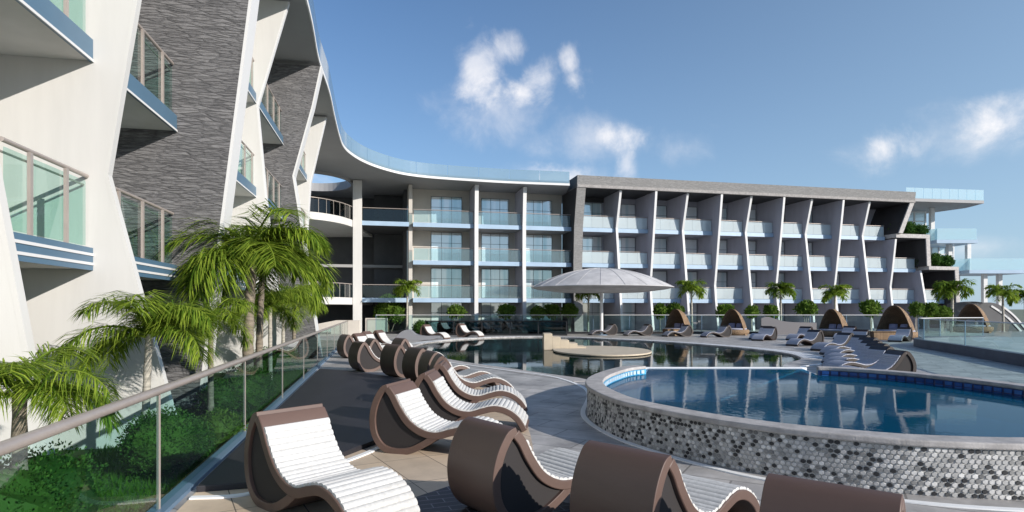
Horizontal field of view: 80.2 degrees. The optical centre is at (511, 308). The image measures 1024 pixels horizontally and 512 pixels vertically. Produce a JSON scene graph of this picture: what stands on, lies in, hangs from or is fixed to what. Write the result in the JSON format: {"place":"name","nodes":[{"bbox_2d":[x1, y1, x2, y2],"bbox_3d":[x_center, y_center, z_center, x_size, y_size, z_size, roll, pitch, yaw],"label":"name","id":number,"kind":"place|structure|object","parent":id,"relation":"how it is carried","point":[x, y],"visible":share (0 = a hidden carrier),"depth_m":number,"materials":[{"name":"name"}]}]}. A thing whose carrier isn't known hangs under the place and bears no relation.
{"place":"outdoors","nodes":[
{"label":"outdoors","id":0,"kind":"place"},
{"bbox_2d":[55,372,286,511],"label":"lawn","id":1,"kind":"structure","parent":0,"point":[75,454],"depth_m":7.57,"materials":[{"name":"plant"}]},
{"bbox_2d":[0,438,116,511],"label":"hedge","id":2,"kind":"object","parent":1,"relation":"on","point":[50,482],"visible":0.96,"depth_m":5.21,"materials":[{"name":"green plant"}]},
{"bbox_2d":[0,339,126,469],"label":"palm tree","id":3,"kind":"object","parent":1,"relation":"on","point":[17,377],"visible":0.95,"depth_m":4.95,"materials":[{"name":"green plant"}]},
{"bbox_2d":[48,289,224,419],"bbox_3d":[-4.846,1.011,8.215,2.041,2.518,2.133,0,0,0],"label":"palm tree","id":4,"kind":"object","parent":1,"relation":"on","point":[165,319],"visible":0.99,"depth_m":7.94,"materials":[{"name":"green plant"}]},
{"bbox_2d":[0,0,326,467],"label":"hotel wing","id":5,"kind":"structure","parent":1,"relation":"on","point":[131,131],"depth_m":9.52,"materials":[{"name":"paint"}]},
{"bbox_2d":[115,404,218,480],"bbox_3d":[-4.494,1.685,7.870,1.162,0.948,1.408,0,0,0],"label":"shrub","id":6,"kind":"object","parent":1,"relation":"on","point":[185,443],"visible":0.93,"depth_m":7.52,"materials":[{"name":"green plant"}]},
{"bbox_2d":[179,296,259,414],"bbox_3d":[-5.583,1.010,11.256,1.798,2.520,1.629,0,0,0],"label":"palm tree","id":7,"kind":"object","parent":1,"relation":"on","point":[232,303],"visible":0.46,"depth_m":11.17,"materials":[{"name":"green plant"}]},
{"bbox_2d":[201,407,247,447],"bbox_3d":[-4.488,1.836,9.501,0.654,0.648,0.883,0,0,36],"label":"shrub","id":8,"kind":"object","parent":1,"relation":"on","point":[227,426],"visible":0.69,"depth_m":9.31,"materials":[{"name":"green plant"}]},
{"bbox_2d":[193,365,278,417],"bbox_3d":[-5.487,1.654,12.486,1.206,1.024,2.518,0,0,0],"label":"shrub","id":9,"kind":"object","parent":1,"relation":"on","point":[260,389],"visible":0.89,"depth_m":12.07,"materials":[{"name":"green plant"}]},
{"bbox_2d":[154,198,338,370],"bbox_3d":[-5.682,0.012,13.170,3.778,4.517,3.624,0,0,0],"label":"palm tree","id":10,"kind":"object","parent":1,"relation":"on","point":[252,252],"visible":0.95,"depth_m":12.73,"materials":[{"name":"green plant"}]},
{"bbox_2d":[239,346,286,376],"bbox_3d":[-7.603,1.648,19.206,1.312,1.063,3.290,0,0,0],"label":"shrub","id":11,"kind":"object","parent":1,"relation":"on","point":[276,358],"visible":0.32,"depth_m":18.57,"materials":[{"name":"green plant"}]},
{"bbox_2d":[226,284,313,379],"bbox_3d":[-6.927,0.734,17.603,2.482,3.072,2.617,0,0,0],"label":"palm tree","id":12,"kind":"object","parent":1,"relation":"on","point":[303,297],"visible":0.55,"depth_m":17.56,"materials":[{"name":"green plant"}]},
{"bbox_2d":[221,230,324,369],"bbox_3d":[-6.406,0.093,15.735,3.328,4.355,3.213,0,0,0],"label":"palm tree","id":13,"kind":"object","parent":1,"relation":"on","point":[259,337],"visible":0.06,"depth_m":15.54,"materials":[{"name":"green plant"}]},
{"bbox_2d":[244,284,327,348],"bbox_3d":[-7.563,0.704,20.129,2.826,3.131,2.756,0,0,0],"label":"palm tree","id":14,"kind":"object","parent":1,"relation":"on","point":[295,305],"visible":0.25,"depth_m":20.01,"materials":[{"name":"green plant"}]},
{"bbox_2d":[278,282,334,339],"bbox_3d":[-8.090,0.609,22.524,2.635,3.321,2.637,0,0,27],"label":"palm tree","id":15,"kind":"object","parent":1,"relation":"on","point":[307,319],"visible":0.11,"depth_m":22.53,"materials":[{"name":"green plant"}]},
{"bbox_2d":[170,322,1023,511],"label":"deck","id":16,"kind":"structure","parent":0,"point":[554,407],"depth_m":16.06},
{"bbox_2d":[0,320,347,511],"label":"glass railing","id":17,"kind":"object","parent":16,"relation":"on","point":[309,355],"visible":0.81,"depth_m":7.44,"materials":[{"name":"grey metal"}]},
{"bbox_2d":[318,320,360,334],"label":"wall","id":18,"kind":"structure","parent":16,"relation":"on","point":[354,326],"depth_m":45.00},
{"bbox_2d":[337,334,354,357],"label":"wave lounger","id":19,"kind":"object","parent":16,"relation":"on","point":[345,342],"visible":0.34,"depth_m":24.52,"materials":[{"name":"wicker"}]},
{"bbox_2d":[176,378,532,511],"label":"tile pad","id":20,"kind":"object","parent":16,"relation":"on","point":[422,471],"visible":0.09,"depth_m":7.41,"materials":[{"name":"tile"}]},
{"bbox_2d":[189,446,378,499],"bbox_3d":[-2.324,1.989,8.083,0.575,0.022,4.024,0,0,24],"label":"edge strip","id":21,"kind":"object","parent":20,"relation":"on","point":[248,494],"visible":0.41,"depth_m":6.44,"materials":[{"name":"white"}]},
{"bbox_2d":[196,369,403,491],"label":"stone platform","id":22,"kind":"structure","parent":20,"relation":"on","point":[345,398],"depth_m":11.74,"materials":[{"name":"stone"}]},
{"bbox_2d":[244,403,419,511],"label":"wave lounger","id":23,"kind":"object","parent":20,"relation":"on","point":[293,456],"visible":1,"depth_m":6.03,"materials":[{"name":"brown plastic"}]},
{"bbox_2d":[369,378,501,454],"bbox_3d":[-0.956,1.527,8.561,1.933,0.967,0.760,0,0,16],"label":"wave lounger","id":24,"kind":"object","parent":20,"relation":"on","point":[404,419],"visible":0.75,"depth_m":8.42,"materials":[{"name":"brown plastic"}]},
{"bbox_2d":[402,347,469,381],"bbox_3d":[-1.998,1.527,16.814,1.933,0.967,0.760,0,0,-37],"label":"wave lounger","id":25,"kind":"object","parent":20,"relation":"on","point":[411,358],"visible":0.41,"depth_m":16.26,"materials":[{"name":"brown plastic"}]},
{"bbox_2d":[418,350,499,385],"bbox_3d":[-1.327,1.527,15.298,1.932,0.967,0.760,0,0,-26],"label":"wave lounger","id":26,"kind":"object","parent":20,"relation":"on","point":[426,358],"visible":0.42,"depth_m":15.06,"materials":[{"name":"brown plastic"}]},
{"bbox_2d":[414,368,528,431],"bbox_3d":[-0.692,1.527,10.244,1.933,0.967,0.760,0,0,5],"label":"wave lounger","id":27,"kind":"object","parent":20,"relation":"on","point":[442,400],"visible":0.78,"depth_m":9.94,"materials":[{"name":"white plastic"}]},
{"bbox_2d":[429,353,513,388],"bbox_3d":[-0.926,1.527,14.053,1.933,0.967,0.760,0,0,-13],"label":"wave lounger","id":28,"kind":"object","parent":20,"relation":"on","point":[477,381],"visible":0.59,"depth_m":13.76,"materials":[{"name":"white plastic"}]},
{"bbox_2d":[434,360,527,411],"bbox_3d":[-0.670,1.527,12.014,1.933,0.967,0.760,0,0,-1],"label":"wave lounger","id":29,"kind":"object","parent":20,"relation":"on","point":[457,387],"visible":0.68,"depth_m":11.65,"materials":[{"name":"white plastic"}]},
{"bbox_2d":[348,341,380,371],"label":"wave lounger","id":30,"kind":"object","parent":16,"relation":"on","point":[362,357],"visible":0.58,"depth_m":19.28,"materials":[{"name":"wicker"}]},
{"bbox_2d":[365,318,387,332],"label":"wall","id":31,"kind":"structure","parent":16,"relation":"on","point":[372,325],"depth_m":49.30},
{"bbox_2d":[373,293,404,331],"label":"tree","id":32,"kind":"object","parent":16,"relation":"on","point":[393,311],"visible":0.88,"depth_m":50.85,"materials":[{"name":"green plant"}]},
{"bbox_2d":[380,344,405,377],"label":"wave lounger","id":33,"kind":"object","parent":16,"relation":"on","point":[391,357],"visible":0.46,"depth_m":17.66,"materials":[{"name":"wicker"}]},
{"bbox_2d":[393,279,422,329],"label":"palm tree","id":34,"kind":"object","parent":16,"relation":"on","point":[408,285],"visible":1,"depth_m":47.66,"materials":[{"name":"green plant"}]},
{"bbox_2d":[395,329,439,340],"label":"lounger","id":35,"kind":"object","parent":16,"relation":"on","point":[410,335],"visible":0.96,"depth_m":38.08,"materials":[{"name":"grey"}]},
{"bbox_2d":[446,304,467,320],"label":"shrub","id":36,"kind":"object","parent":16,"relation":"on","point":[455,310],"visible":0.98,"depth_m":49.73,"materials":[{"name":"green plant"}]},
{"bbox_2d":[455,323,483,336],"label":"wave lounger","id":37,"kind":"object","parent":16,"relation":"on","point":[461,330],"visible":1,"depth_m":42.93,"materials":[{"name":"brown plastic"}]},
{"bbox_2d":[415,486,569,511],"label":"slate inlay","id":38,"kind":"object","parent":16,"relation":"on","point":[444,499],"depth_m":6.18,"materials":[{"name":"stone"}]},
{"bbox_2d":[447,416,579,511],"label":"wave lounger","id":39,"kind":"object","parent":38,"relation":"on","point":[494,467],"visible":0.79,"depth_m":5.70,"materials":[{"name":"brown plastic"}]},
{"bbox_2d":[570,440,759,511],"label":"wave lounger","id":40,"kind":"object","parent":38,"relation":"on","point":[607,477],"visible":1,"depth_m":4.67,"materials":[{"name":"brown plastic"}]},
{"bbox_2d":[425,321,566,335],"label":"terrace railing","id":41,"kind":"object","parent":16,"relation":"on","point":[523,328],"visible":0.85,"depth_m":45.59,"materials":[{"name":"clear glass"}]},
{"bbox_2d":[412,344,585,381],"bbox_3d":[-2.652,1.995,25.408,2.369,0.010,19.541,0,0,-23],"label":"pool coping","id":42,"kind":"object","parent":16,"relation":"on","point":[573,379],"visible":0.66,"depth_m":19.30,"materials":[{"name":"stone"}]},
{"bbox_2d":[496,303,515,320],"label":"shrub","id":43,"kind":"object","parent":16,"relation":"on","point":[506,311],"visible":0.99,"depth_m":49.81,"materials":[{"name":"green plant"}]},
{"bbox_2d":[544,304,560,320],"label":"shrub","id":44,"kind":"object","parent":16,"relation":"on","point":[552,311],"visible":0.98,"depth_m":49.95,"materials":[{"name":"green plant"}]},
{"bbox_2d":[560,302,578,331],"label":"shrub","id":45,"kind":"object","parent":16,"relation":"on","point":[568,310],"visible":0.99,"depth_m":49.90,"materials":[{"name":"green plant"}]},
{"bbox_2d":[575,293,599,331],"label":"palm tree","id":46,"kind":"object","parent":16,"relation":"on","point":[578,296],"visible":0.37,"depth_m":49.52,"materials":[{"name":"green plant"}]},
{"bbox_2d":[531,268,673,334],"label":"canopy","id":47,"kind":"object","parent":16,"relation":"on","point":[601,281],"visible":1,"depth_m":42.77,"materials":[{"name":"fabric"}]},
{"bbox_2d":[385,315,846,333],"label":"glass screen","id":48,"kind":"object","parent":16,"relation":"on","point":[599,332],"visible":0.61,"depth_m":48.55,"materials":[{"name":"grey paint"}]},
{"bbox_2d":[273,0,959,331],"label":"hotel wing","id":49,"kind":"structure","parent":16,"relation":"on","point":[478,248],"depth_m":55.75,"materials":[{"name":"paint"}]},
{"bbox_2d":[431,302,461,320],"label":"window","id":50,"kind":"structure","parent":49,"relation":"in","point":[438,309],"depth_m":53.72,"materials":[{"name":"grey"}]},
{"bbox_2d":[431,268,461,297],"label":"window","id":51,"kind":"structure","parent":49,"relation":"in","point":[439,276],"depth_m":53.83,"materials":[{"name":"blue"}]},
{"bbox_2d":[431,232,461,260],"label":"window","id":52,"kind":"structure","parent":49,"relation":"in","point":[451,241],"depth_m":53.83,"materials":[{"name":"blue"}]},
{"bbox_2d":[431,196,461,223],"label":"window","id":53,"kind":"structure","parent":49,"relation":"in","point":[437,202],"depth_m":53.83,"materials":[{"name":"blue"}]},
{"bbox_2d":[481,303,508,320],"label":"window","id":54,"kind":"structure","parent":49,"relation":"in","point":[489,310],"depth_m":54.70,"materials":[{"name":"grey"}]},
{"bbox_2d":[481,268,508,297],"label":"window","id":55,"kind":"structure","parent":49,"relation":"in","point":[488,276],"depth_m":54.78,"materials":[{"name":"blue"}]},
{"bbox_2d":[481,233,508,261],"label":"window","id":56,"kind":"structure","parent":49,"relation":"in","point":[496,242],"depth_m":54.80,"materials":[{"name":"blue"}]},
{"bbox_2d":[481,198,508,224],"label":"window","id":57,"kind":"structure","parent":49,"relation":"in","point":[488,205],"depth_m":54.78,"materials":[{"name":"blue"}]},
{"bbox_2d":[526,269,551,297],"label":"window","id":58,"kind":"structure","parent":49,"relation":"in","point":[534,277],"depth_m":55.65,"materials":[{"name":"blue"}]},
{"bbox_2d":[526,235,551,261],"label":"window","id":59,"kind":"structure","parent":49,"relation":"in","point":[541,243],"depth_m":55.70,"materials":[{"name":"blue"}]},
{"bbox_2d":[526,200,551,225],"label":"window","id":60,"kind":"structure","parent":49,"relation":"in","point":[532,206],"depth_m":55.69,"materials":[{"name":"blue"}]},
{"bbox_2d":[583,303,599,329],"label":"window","id":61,"kind":"structure","parent":49,"relation":"in","point":[594,308],"depth_m":56.83,"materials":[{"name":"blue"}]},
{"bbox_2d":[582,236,601,251],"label":"window","id":62,"kind":"structure","parent":49,"relation":"in","point":[590,244],"depth_m":56.80,"materials":[{"name":"grey"}]},
{"bbox_2d":[584,203,601,227],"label":"window","id":63,"kind":"structure","parent":49,"relation":"in","point":[589,208],"depth_m":56.85,"materials":[{"name":"blue"}]},
{"bbox_2d":[618,204,634,228],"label":"window","id":64,"kind":"structure","parent":49,"relation":"in","point":[627,210],"depth_m":57.59,"materials":[{"name":"grey"}]},
{"bbox_2d":[619,237,634,263],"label":"window","id":65,"kind":"structure","parent":49,"relation":"in","point":[626,244],"depth_m":57.57,"materials":[{"name":"grey"}]},
{"bbox_2d":[622,303,634,329],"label":"window","id":66,"kind":"structure","parent":49,"relation":"in","point":[628,308],"depth_m":57.62,"materials":[{"name":"blue"}]},
{"bbox_2d":[888,221,929,234],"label":"planter shrub","id":67,"kind":"object","parent":49,"relation":"on","point":[911,227],"visible":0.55,"depth_m":60.61,"materials":[{"name":"green plant"}]},
{"bbox_2d":[915,253,955,267],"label":"planter shrub","id":68,"kind":"object","parent":49,"relation":"on","point":[938,259],"visible":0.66,"depth_m":61.35,"materials":[{"name":"green plant"}]},
{"bbox_2d":[411,336,821,358],"bbox_3d":[5.829,1.995,35.248,22.593,0.010,12.537,0,0,30],"label":"pool coping","id":69,"kind":"object","parent":16,"relation":"on","point":[802,355],"visible":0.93,"depth_m":34.92,"materials":[{"name":"stone"}]},
{"bbox_2d":[662,309,689,330],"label":"daybed","id":70,"kind":"object","parent":16,"relation":"on","point":[677,316],"visible":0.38,"depth_m":46.73,"materials":[{"name":"wicker"}]},
{"bbox_2d":[662,324,692,336],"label":"wave lounger","id":71,"kind":"object","parent":16,"relation":"on","point":[685,331],"visible":1,"depth_m":43.63,"materials":[{"name":"brown plastic"}]},
{"bbox_2d":[675,279,707,327],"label":"palm tree","id":72,"kind":"object","parent":16,"relation":"on","point":[690,287],"visible":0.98,"depth_m":49.60,"materials":[{"name":"green plant"}]},
{"bbox_2d":[700,325,731,337],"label":"wave lounger","id":73,"kind":"object","parent":16,"relation":"on","point":[724,331],"visible":1,"depth_m":42.66,"materials":[{"name":"brown plastic"}]},
{"bbox_2d":[720,309,748,335],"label":"daybed","id":74,"kind":"object","parent":16,"relation":"on","point":[733,316],"visible":0.71,"depth_m":46.55,"materials":[{"name":"wicker"}]},
{"bbox_2d":[451,362,1023,511],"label":"edge strip","id":75,"kind":"object","parent":16,"relation":"on","point":[596,427],"visible":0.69,"depth_m":7.59,"materials":[{"name":"white"}]},
{"bbox_2d":[751,326,776,340],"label":"wave lounger","id":76,"kind":"object","parent":16,"relation":"on","point":[768,333],"visible":1,"depth_m":38.49,"materials":[{"name":"brown plastic"}]},
{"bbox_2d":[763,281,797,320],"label":"palm tree","id":77,"kind":"object","parent":16,"relation":"on","point":[783,288],"visible":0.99,"depth_m":50.01,"materials":[{"name":"green plant"}]},
{"bbox_2d":[761,317,816,334],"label":"curved screen","id":78,"kind":"object","parent":16,"relation":"on","point":[784,328],"visible":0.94,"depth_m":47.30,"materials":[{"name":"grey"}]},
{"bbox_2d":[585,365,1023,499],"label":"raised pool","id":79,"kind":"structure","parent":16,"relation":"in","point":[961,466],"depth_m":7.10,"materials":[{"name":"tile"}]},
{"bbox_2d":[607,368,1023,436],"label":"water","id":80,"kind":"structure","parent":79,"relation":"in","point":[799,396],"depth_m":10.58,"materials":[{"name":"liquid"}]},
{"bbox_2d":[785,329,823,345],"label":"wave lounger","id":81,"kind":"object","parent":16,"relation":"on","point":[811,337],"visible":0.88,"depth_m":32.85,"materials":[{"name":"brown plastic"}]},
{"bbox_2d":[792,299,818,322],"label":"shrub","id":82,"kind":"object","parent":16,"relation":"on","point":[805,307],"visible":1,"depth_m":50.36,"materials":[{"name":"green plant"}]},
{"bbox_2d":[810,332,853,350],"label":"wave lounger","id":83,"kind":"object","parent":16,"relation":"on","point":[841,338],"visible":0.72,"depth_m":28.99,"materials":[{"name":"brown plastic"}]},
{"bbox_2d":[759,473,905,511],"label":"wave lounger","id":84,"kind":"object","parent":16,"relation":"on","point":[782,493],"visible":1,"depth_m":3.73,"materials":[{"name":"brown plastic"}]},
{"bbox_2d":[818,309,847,336],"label":"daybed","id":85,"kind":"object","parent":16,"relation":"on","point":[833,316],"visible":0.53,"depth_m":44.25,"materials":[{"name":"wicker"}]},
{"bbox_2d":[818,284,852,309],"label":"palm tree","id":86,"kind":"object","parent":16,"relation":"on","point":[836,290],"visible":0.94,"depth_m":50.58,"materials":[{"name":"green plant"}]},
{"bbox_2d":[819,335,869,354],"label":"wave lounger","id":87,"kind":"object","parent":16,"relation":"on","point":[851,343],"visible":0.5,"depth_m":26.49,"materials":[{"name":"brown plastic"}]},
{"bbox_2d":[823,337,878,357],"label":"wave lounger","id":88,"kind":"object","parent":16,"relation":"on","point":[847,351],"visible":0.42,"depth_m":24.40,"materials":[{"name":"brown plastic"}]},
{"bbox_2d":[821,340,882,362],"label":"wave lounger","id":89,"kind":"object","parent":16,"relation":"on","point":[860,347],"visible":0.38,"depth_m":22.05,"materials":[{"name":"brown plastic"}]},
{"bbox_2d":[822,342,888,365],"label":"wave lounger","id":90,"kind":"object","parent":16,"relation":"on","point":[863,351],"visible":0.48,"depth_m":20.33,"materials":[{"name":"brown plastic"}]},
{"bbox_2d":[823,345,894,367],"bbox_3d":[10.672,1.576,18.733,2.126,0.871,0.760,0,0,-8],"label":"wave lounger","id":91,"kind":"object","parent":16,"relation":"on","point":[872,355],"visible":0.58,"depth_m":18.66,"materials":[{"name":"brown plastic"}]},
{"bbox_2d":[858,299,883,330],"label":"potted plant","id":92,"kind":"object","parent":16,"relation":"on","point":[870,308],"visible":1,"depth_m":50.36,"materials":[{"name":"green plant"}]},
{"bbox_2d":[838,349,916,371],"bbox_3d":[9.915,1.576,16.850,2.126,0.871,0.760,0,0,-2],"label":"wave lounger","id":93,"kind":"object","parent":16,"relation":"on","point":[896,360],"visible":0.44,"depth_m":16.54,"materials":[{"name":"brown plastic"}]},
{"bbox_2d":[876,305,917,337],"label":"daybed","id":94,"kind":"object","parent":16,"relation":"on","point":[895,314],"visible":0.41,"depth_m":41.05,"materials":[{"name":"wicker"}]},
{"bbox_2d":[888,327,912,341],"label":"wave lounger","id":95,"kind":"object","parent":16,"relation":"on","point":[903,334],"visible":1,"depth_m":37.25,"materials":[{"name":"brown plastic"}]},
{"bbox_2d":[907,301,924,331],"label":"shrub","id":96,"kind":"object","parent":16,"relation":"on","point":[916,309],"visible":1,"depth_m":50.60,"materials":[{"name":"green plant"}]},
{"bbox_2d":[921,302,938,332],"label":"shrub","id":97,"kind":"object","parent":16,"relation":"on","point":[931,309],"visible":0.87,"depth_m":50.53,"materials":[{"name":"green plant"}]},
{"bbox_2d":[929,278,975,331],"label":"palm tree","id":98,"kind":"object","parent":16,"relation":"on","point":[949,289],"visible":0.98,"depth_m":51.22,"materials":[{"name":"green plant"}]},
{"bbox_2d":[906,187,1023,305],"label":"glass pavilion","id":99,"kind":"structure","parent":16,"relation":"on","point":[943,241],"depth_m":63.40,"materials":[{"name":"grey paint"}]},
{"bbox_2d":[908,211,925,225],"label":"window frame","id":100,"kind":"structure","parent":99,"relation":"in","point":[919,217],"depth_m":67.58,"materials":[{"name":"grey paint"}]},
{"bbox_2d":[913,336,1023,366],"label":"wall","id":101,"kind":"structure","parent":16,"relation":"on","point":[1007,357],"depth_m":25.34,"materials":[{"name":"concrete"}]},
{"bbox_2d":[918,317,1023,344],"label":"glass railing","id":102,"kind":"object","parent":101,"relation":"on","point":[921,328],"visible":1,"depth_m":31.01,"materials":[{"name":"grey paint"}]},
{"bbox_2d":[952,304,993,332],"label":"daybed","id":103,"kind":"object","parent":16,"relation":"on","point":[970,310],"visible":0.97,"depth_m":41.89,"materials":[{"name":"wicker"}]},
{"bbox_2d":[926,337,1023,352],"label":"raised terrace","id":104,"kind":"structure","parent":16,"relation":"on","point":[1014,344],"depth_m":30.49,"materials":[{"name":"concrete"}]},
{"bbox_2d":[947,301,1021,330],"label":"curved wall","id":105,"kind":"structure","parent":16,"relation":"on","point":[993,313],"depth_m":54.00,"materials":[{"name":"wicker"}]},
{"bbox_2d":[984,283,1022,331],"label":"palm tree","id":106,"kind":"object","parent":16,"relation":"on","point":[1001,292],"visible":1,"depth_m":51.67,"materials":[{"name":"green plant"}]},
{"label":"pool basin","id":107,"kind":"structure","parent":16,"relation":"in","visible":0},
{"bbox_2d":[553,346,651,356],"bbox_3d":[4.300,2.618,29.300,4.640,1.285,6.500,0,0,0],"label":"island stage","id":108,"kind":"object","parent":107,"relation":"on","point":[610,351],"visible":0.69,"depth_m":28.12,"materials":[{"name":"stone"}]},
{"bbox_2d":[543,333,585,349],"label":"pool steps","id":109,"kind":"structure","parent":108,"relation":"on","point":[550,342],"depth_m":30.45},
{"bbox_2d":[416,338,799,378],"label":"water","id":110,"kind":"structure","parent":107,"relation":"in","point":[529,354],"depth_m":26.32,"materials":[{"name":"liquid"}]},
{"bbox_2d":[312,0,1023,308],"label":"sky","id":111,"kind":"structure","parent":0,"point":[886,95],"materials":[{"name":"blue"}]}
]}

